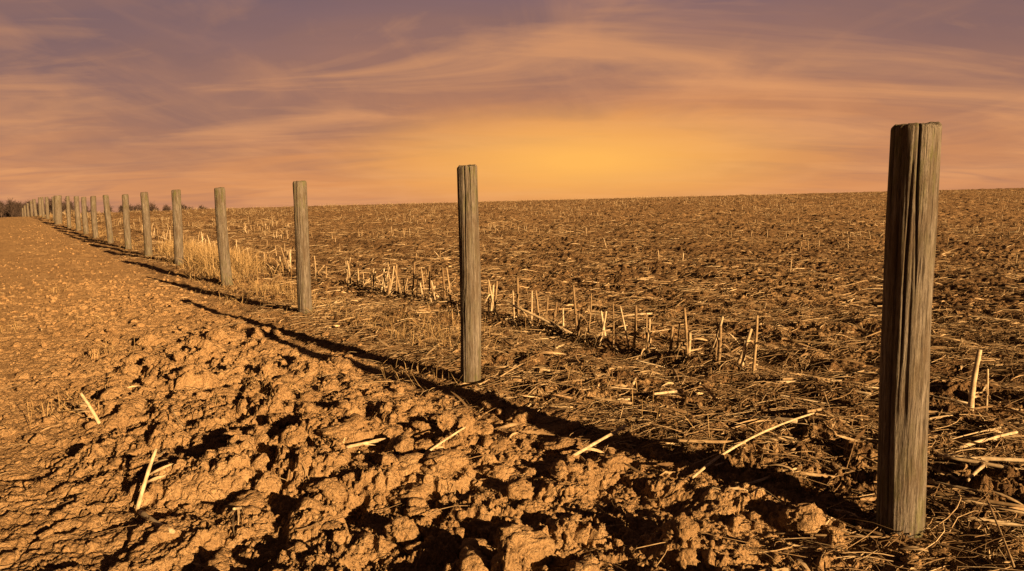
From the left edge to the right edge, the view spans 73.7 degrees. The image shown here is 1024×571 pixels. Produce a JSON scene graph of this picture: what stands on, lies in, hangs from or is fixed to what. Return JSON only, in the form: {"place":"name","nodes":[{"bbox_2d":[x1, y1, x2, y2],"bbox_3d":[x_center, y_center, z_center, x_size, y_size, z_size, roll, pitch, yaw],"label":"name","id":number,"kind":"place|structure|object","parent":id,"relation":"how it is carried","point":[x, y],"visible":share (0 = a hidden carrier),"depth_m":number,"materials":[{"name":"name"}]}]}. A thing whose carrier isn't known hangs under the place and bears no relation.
{"place":"outdoors","nodes":[
{"label":"outdoors","id":0,"kind":"place"},
{"bbox_2d":[0,214,861,478],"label":"dry grass","id":1,"kind":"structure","parent":0,"point":[210,257],"depth_m":9.77,"materials":[{"name":"beige plant"}]},
{"bbox_2d":[0,188,1023,570],"bbox_3d":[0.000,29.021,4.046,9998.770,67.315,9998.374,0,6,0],"label":"ploughed field ground","id":2,"kind":"structure","parent":0,"point":[214,486],"depth_m":4.25,"materials":[{"name":"soil"}]},
{"bbox_2d":[26,203,29,216],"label":"wooden fence post","id":3,"kind":"object","parent":2,"relation":"on","point":[27,208],"visible":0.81,"depth_m":64.16,"materials":[{"name":"brown wood"}]},
{"bbox_2d":[30,201,32,215],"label":"wooden fence post","id":4,"kind":"object","parent":2,"relation":"on","point":[31,208],"visible":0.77,"depth_m":58.96,"materials":[{"name":"brown wood"}]},
{"bbox_2d":[32,199,37,215],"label":"wooden fence post","id":5,"kind":"object","parent":2,"relation":"on","point":[34,207],"visible":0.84,"depth_m":52.60,"materials":[{"name":"brown wood"}]},
{"bbox_2d":[38,197,41,216],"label":"wooden fence post","id":6,"kind":"object","parent":2,"relation":"on","point":[39,206],"visible":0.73,"depth_m":48.30,"materials":[{"name":"brown wood"}]},
{"bbox_2d":[41,197,44,217],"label":"wooden fence post","id":7,"kind":"object","parent":2,"relation":"on","point":[42,207],"visible":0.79,"depth_m":44.67,"materials":[{"name":"brown wood"}]},
{"bbox_2d":[45,197,49,218],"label":"wooden fence post","id":8,"kind":"object","parent":2,"relation":"on","point":[47,207],"visible":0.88,"depth_m":41.08,"materials":[{"name":"brown wood"}]},
{"bbox_2d":[52,197,53,220],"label":"wooden fence post","id":9,"kind":"object","parent":2,"relation":"on","point":[53,207],"visible":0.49,"depth_m":37.36,"materials":[{"name":"brown wood"}]},
{"bbox_2d":[54,195,62,224],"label":"wooden fence post","id":10,"kind":"object","parent":2,"relation":"on","point":[57,209],"visible":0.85,"depth_m":33.49,"materials":[{"name":"brown wood"}]},
{"bbox_2d":[65,196,71,227],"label":"wooden fence post","id":11,"kind":"object","parent":2,"relation":"on","point":[68,213],"visible":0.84,"depth_m":29.88,"materials":[{"name":"brown wood"}]},
{"bbox_2d":[74,196,80,230],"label":"wooden fence post","id":12,"kind":"object","parent":2,"relation":"on","point":[77,213],"visible":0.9,"depth_m":27.19,"materials":[{"name":"brown wood"}]},
{"bbox_2d":[81,197,88,233],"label":"wooden fence post","id":13,"kind":"object","parent":2,"relation":"on","point":[84,215],"visible":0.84,"depth_m":24.81,"materials":[{"name":"brown wood"}]},
{"bbox_2d":[72,393,100,423],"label":"corn stalk","id":14,"kind":"object","parent":2,"relation":"on","point":[95,416],"visible":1,"depth_m":3.70,"materials":[{"name":"beige plant"}]},
{"bbox_2d":[90,196,98,238],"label":"wooden fence post","id":15,"kind":"object","parent":2,"relation":"on","point":[94,216],"visible":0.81,"depth_m":22.43,"materials":[{"name":"brown wood"}]},
{"bbox_2d":[0,197,206,217],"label":"distant tree row","id":16,"kind":"object","parent":2,"relation":"on","point":[12,209],"visible":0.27,"depth_m":394.67,"materials":[{"name":"brown plant"}]},
{"bbox_2d":[103,195,113,242],"bbox_3d":[-11.981,-1.831,20.271,0.227,1.711,0.169,0,6,0],"label":"wooden fence post","id":17,"kind":"object","parent":2,"relation":"on","point":[108,220],"visible":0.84,"depth_m":20.21,"materials":[{"name":"brown wood"}]},
{"bbox_2d":[122,194,131,248],"bbox_3d":[-10.202,-1.553,18.090,0.161,1.721,0.170,0,6,0],"label":"wooden fence post","id":18,"kind":"object","parent":2,"relation":"on","point":[126,221],"visible":0.86,"depth_m":18.03,"materials":[{"name":"brown wood"}]},
{"bbox_2d":[140,192,152,256],"bbox_3d":[-8.506,-1.295,15.906,0.184,1.763,0.170,0,6,0],"label":"wooden fence post","id":19,"kind":"object","parent":2,"relation":"on","point":[146,224],"visible":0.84,"depth_m":15.83,"materials":[{"name":"brown wood"}]},
{"bbox_2d":[135,448,171,509],"bbox_3d":[-1.460,0.775,2.806,0.038,0.216,0.228,1,6,10],"label":"corn stalk","id":20,"kind":"object","parent":2,"relation":"on","point":[145,483],"visible":1,"depth_m":2.77,"materials":[{"name":"beige plant"}]},
{"bbox_2d":[138,510,175,533],"bbox_3d":[-1.313,0.866,2.483,0.334,0.051,0.055,6,9,44],"label":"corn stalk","id":21,"kind":"object","parent":2,"relation":"on","point":[144,515],"visible":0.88,"depth_m":2.50,"materials":[{"name":"beige plant"}]},
{"bbox_2d":[171,189,183,265],"bbox_3d":[-6.590,-0.998,13.472,0.186,1.782,0.174,0,6,0],"label":"wooden fence post","id":22,"kind":"object","parent":2,"relation":"on","point":[177,223],"visible":0.81,"depth_m":13.40,"materials":[{"name":"brown wood"}]},
{"bbox_2d":[214,187,232,286],"bbox_3d":[-4.404,-0.617,10.447,0.213,1.763,0.160,0,6,0],"label":"wooden fence post","id":23,"kind":"object","parent":2,"relation":"on","point":[222,235],"visible":0.84,"depth_m":10.38,"materials":[{"name":"brown wood"}]},
{"bbox_2d":[293,181,311,314],"bbox_3d":[-2.312,-0.275,7.561,0.168,1.761,0.162,0,6,0],"label":"wooden fence post","id":24,"kind":"object","parent":2,"relation":"on","point":[303,274],"visible":0.82,"depth_m":7.49,"materials":[{"name":"brown wood"}]},
{"bbox_2d":[346,438,390,448],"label":"corn stalk","id":25,"kind":"object","parent":2,"relation":"on","point":[366,443],"visible":1,"depth_m":3.23,"materials":[{"name":"beige plant"}]},
{"bbox_2d":[424,426,465,453],"bbox_3d":[-0.334,0.752,3.252,0.020,0.084,0.336,5,8,38],"label":"corn stalk","id":26,"kind":"object","parent":2,"relation":"on","point":[438,445],"visible":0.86,"depth_m":3.25,"materials":[{"name":"beige plant"}]},
{"bbox_2d":[457,164,480,382],"bbox_3d":[-0.285,0.070,4.581,0.156,1.748,0.145,0,6,0],"label":"wooden fence post","id":27,"kind":"object","parent":2,"relation":"on","point":[469,268],"visible":0.87,"depth_m":4.51,"materials":[{"name":"brown wood"}]},
{"bbox_2d":[0,224,948,570],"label":"soil clods","id":28,"kind":"object","parent":2,"relation":"on","point":[514,544],"visible":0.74,"depth_m":3.02,"materials":[{"name":"brown soil"}]},
{"bbox_2d":[230,506,243,535],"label":"corn stalk","id":29,"kind":"object","parent":28,"relation":"on","point":[237,509],"visible":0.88,"depth_m":2.51,"materials":[{"name":"beige plant"}]},
{"bbox_2d":[572,425,626,455],"bbox_3d":[0.452,0.771,3.296,0.079,0.088,0.440,6,9,42],"label":"corn stalk","id":30,"kind":"object","parent":28,"relation":"on","point":[588,447],"visible":0.98,"depth_m":3.27,"materials":[{"name":"beige plant"}]},
{"bbox_2d":[0,188,1023,570],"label":"straw residue","id":31,"kind":"object","parent":2,"relation":"on","point":[736,388],"visible":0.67,"depth_m":5.62,"materials":[{"name":"beige plant"}]},
{"bbox_2d":[49,189,1023,373],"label":"corn stubble","id":32,"kind":"object","parent":2,"relation":"on","point":[718,343],"visible":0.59,"depth_m":8.83,"materials":[{"name":"beige plant"}]},
{"bbox_2d":[691,412,813,478],"bbox_3d":[1.172,0.746,3.251,1.052,0.089,0.098,-5,8,-38],"label":"corn stalk","id":33,"kind":"object","parent":2,"relation":"on","point":[724,453],"visible":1,"depth_m":3.24,"materials":[{"name":"beige plant"}]},
{"bbox_2d":[747,415,802,424],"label":"corn stalk","id":34,"kind":"object","parent":2,"relation":"on","point":[777,419],"visible":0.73,"depth_m":3.69,"materials":[{"name":"beige plant"}]},
{"bbox_2d":[774,377,841,384],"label":"corn stalk","id":35,"kind":"object","parent":2,"relation":"on","point":[787,381],"visible":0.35,"depth_m":4.51,"materials":[{"name":"beige plant"}]},
{"bbox_2d":[876,121,941,537],"bbox_3d":[1.412,0.304,2.447,0.192,1.754,0.158,0,6,0],"label":"wooden fence post","id":36,"kind":"object","parent":2,"relation":"on","point":[911,224],"visible":0.91,"depth_m":2.38,"materials":[{"name":"brown wood"}]},
{"bbox_2d":[927,480,1020,502],"bbox_3d":[1.904,0.858,2.837,0.340,0.046,0.036,6,9,44],"label":"corn stalk","id":37,"kind":"object","parent":2,"relation":"on","point":[937,484],"visible":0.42,"depth_m":2.87,"materials":[{"name":"beige plant"}]},
{"bbox_2d":[967,349,985,411],"bbox_3d":[2.640,0.544,3.851,0.164,0.375,0.054,-3,7,-25],"label":"corn stalk","id":38,"kind":"object","parent":2,"relation":"on","point":[972,393],"visible":0.89,"depth_m":3.83,"materials":[{"name":"beige plant"}]},
{"bbox_2d":[937,454,1023,462],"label":"corn stalk","id":39,"kind":"object","parent":2,"relation":"on","point":[989,459],"visible":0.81,"depth_m":3.13,"materials":[{"name":"beige plant"}]},
{"bbox_2d":[983,369,990,409],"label":"corn stalk","id":40,"kind":"object","parent":2,"relation":"on","point":[986,387],"visible":0.92,"depth_m":3.90,"materials":[{"name":"beige plant"}]},
{"bbox_2d":[957,431,1021,447],"bbox_3d":[2.341,0.758,3.361,0.411,0.045,0.051,-2,7,-17],"label":"corn stalk","id":41,"kind":"object","parent":2,"relation":"on","point":[995,437],"visible":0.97,"depth_m":3.36,"materials":[{"name":"beige plant"}]},
{"bbox_2d":[0,0,1023,213],"label":"sky","id":42,"kind":"structure","parent":0,"point":[362,102],"materials":[{"name":"orange"}]}
]}

